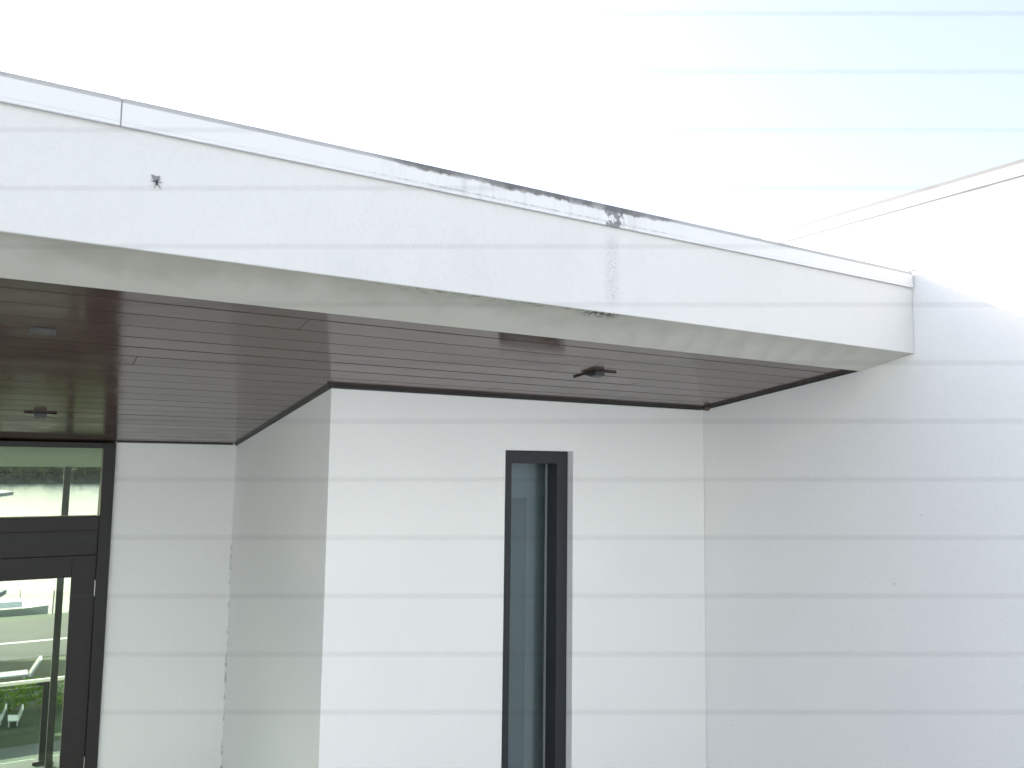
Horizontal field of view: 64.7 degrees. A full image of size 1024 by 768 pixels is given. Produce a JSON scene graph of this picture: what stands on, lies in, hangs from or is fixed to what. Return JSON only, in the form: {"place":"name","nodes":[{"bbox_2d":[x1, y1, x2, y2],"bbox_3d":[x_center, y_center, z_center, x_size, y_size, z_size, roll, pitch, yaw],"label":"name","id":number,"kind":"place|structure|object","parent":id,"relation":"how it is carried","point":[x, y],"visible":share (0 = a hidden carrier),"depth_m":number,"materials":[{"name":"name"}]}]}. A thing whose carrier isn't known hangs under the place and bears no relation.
{"place":"outdoors","nodes":[
{"label":"outdoors","id":0,"kind":"place"},
{"bbox_2d":[0,490,13,496],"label":"parasol","id":1,"kind":"object","parent":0,"point":[5,493],"visible":1,"depth_m":23.22,"materials":[{"name":"grey fabric"}]},
{"bbox_2d":[0,751,59,767],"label":"deck","id":2,"kind":"structure","parent":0,"point":[23,762],"depth_m":7.40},
{"bbox_2d":[0,676,64,765],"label":"glass balustrade","id":3,"kind":"object","parent":2,"relation":"on","point":[45,683],"visible":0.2,"depth_m":7.40,"materials":[{"name":"glass"}]},
{"bbox_2d":[0,740,60,759],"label":"path","id":4,"kind":"structure","parent":0,"point":[19,751],"depth_m":14.27,"materials":[{"name":"grey concrete"}]},
{"bbox_2d":[0,616,67,660],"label":"road","id":5,"kind":"structure","parent":0,"point":[11,632],"depth_m":23.03,"materials":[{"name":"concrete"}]},
{"bbox_2d":[2,638,66,643],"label":"road marking","id":6,"kind":"object","parent":5,"relation":"on","point":[32,641],"visible":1,"depth_m":22.62,"materials":[{"name":"white paint"}]},
{"bbox_2d":[0,612,68,748],"bbox_3d":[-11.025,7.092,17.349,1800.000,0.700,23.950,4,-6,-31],"label":"lawn","id":7,"kind":"structure","parent":0,"point":[26,731],"depth_m":16.69,"materials":[{"name":"green plant"}]},
{"bbox_2d":[0,587,6,596],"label":"parasol","id":8,"kind":"object","parent":7,"relation":"on","point":[3,591],"visible":1,"depth_m":16.59,"materials":[{"name":"grey fabric"}]},
{"bbox_2d":[0,704,6,724],"bbox_3d":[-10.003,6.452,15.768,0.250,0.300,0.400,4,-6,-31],"label":"garden chair","id":9,"kind":"object","parent":7,"relation":"on","point":[2,714],"visible":0.96,"depth_m":15.71,"materials":[{"name":"white paint"}]},
{"bbox_2d":[8,704,23,726],"bbox_3d":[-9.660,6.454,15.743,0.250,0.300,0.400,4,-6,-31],"label":"garden chair","id":10,"kind":"object","parent":7,"relation":"on","point":[12,718],"visible":0.98,"depth_m":15.66,"materials":[{"name":"white paint"}]},
{"bbox_2d":[0,656,42,678],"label":"sun lounger","id":11,"kind":"object","parent":7,"relation":"on","point":[19,673],"visible":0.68,"depth_m":18.58,"materials":[{"name":"white paint"}]},
{"bbox_2d":[0,674,63,713],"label":"hedge","id":12,"kind":"object","parent":7,"relation":"on","point":[25,699],"visible":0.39,"depth_m":16.60,"materials":[{"name":"green plant"}]},
{"bbox_2d":[0,482,99,613],"bbox_3d":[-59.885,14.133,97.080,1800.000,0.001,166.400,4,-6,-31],"label":"water","id":13,"kind":"structure","parent":0,"point":[34,499],"depth_m":88.16,"materials":[{"name":"grey liquid"}]},
{"bbox_2d":[0,590,48,616],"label":"boat","id":14,"kind":"object","parent":13,"relation":"on","point":[14,607],"visible":0.9,"depth_m":28.27,"materials":[{"name":"white paint"}]},
{"bbox_2d":[52,590,54,613],"bbox_3d":[-15.762,7.735,27.768,0.056,1.281,0.036,4,-6,-31],"label":"mooring pole","id":15,"kind":"object","parent":13,"relation":"in","point":[53,601],"visible":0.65,"depth_m":27.78,"materials":[{"name":"metal"}]},
{"bbox_2d":[0,469,100,482],"bbox_3d":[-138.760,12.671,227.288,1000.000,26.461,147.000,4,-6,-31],"label":"hill","id":16,"kind":"structure","parent":0,"point":[33,481],"depth_m":168.73,"materials":[{"name":"green plant"}]},
{"bbox_2d":[0,466,100,482],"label":"treeline","id":17,"kind":"object","parent":16,"relation":"on","point":[50,472],"visible":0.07,"depth_m":168.51,"materials":[{"name":"green plant"}]},
{"bbox_2d":[0,0,1023,236],"label":"sky","id":18,"kind":"structure","parent":0,"point":[753,154],"materials":[{"name":"white"}]},
{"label":"terrace","id":19,"kind":"structure","parent":0,"visible":0},
{"bbox_2d":[0,72,915,767],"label":"white building","id":20,"kind":"structure","parent":19,"relation":"on","point":[400,508],"depth_m":4.35,"materials":[{"name":"paint"}]},
{"bbox_2d":[24,412,56,418],"bbox_3d":[-2.640,0.176,4.527,0.158,0.034,0.058,4,-6,-31],"label":"soffit spotlight","id":21,"kind":"object","parent":20,"relation":"attached to","point":[40,415],"visible":1,"depth_m":4.51,"materials":[{"name":"black metal"}]},
{"bbox_2d":[29,327,56,334],"bbox_3d":[-1.768,-0.199,3.050,0.088,0.016,0.088,4,-6,-31],"label":"flush light","id":22,"kind":"object","parent":20,"relation":"attached to","point":[42,331],"visible":1,"depth_m":3.04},
{"bbox_2d":[0,554,96,767],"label":"door","id":23,"kind":"structure","parent":20,"relation":"in","point":[81,569],"depth_m":5.36,"materials":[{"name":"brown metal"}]},
{"bbox_2d":[151,174,162,188],"bbox_3d":[-1.050,-0.597,2.391,0.033,0.042,0.006,4,-6,-31],"label":"moth","id":24,"kind":"object","parent":20,"relation":"attached to","point":[156,179],"visible":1,"depth_m":2.39},
{"bbox_2d":[501,450,567,767],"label":"window","id":25,"kind":"structure","parent":20,"relation":"in","point":[535,569],"depth_m":5.03,"materials":[{"name":"grey glass"}]},
{"bbox_2d":[573,370,615,377],"bbox_3d":[0.434,-0.052,4.311,0.234,0.034,0.109,-1,-6,14],"label":"soffit spotlight","id":26,"kind":"object","parent":20,"relation":"attached to","point":[597,373],"visible":1,"depth_m":4.28,"materials":[{"name":"black metal"}]},
{"bbox_2d":[0,13,1023,712],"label":"wire screen","id":27,"kind":"object","parent":19,"relation":"on","point":[510,71],"visible":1,"depth_m":0.69,"materials":[{"name":"metal"}]},
{"bbox_2d":[703,159,1023,767],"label":"wing wall","id":28,"kind":"structure","parent":19,"relation":"on","point":[864,624],"depth_m":4.38,"materials":[{"name":"white paint"}]}
]}

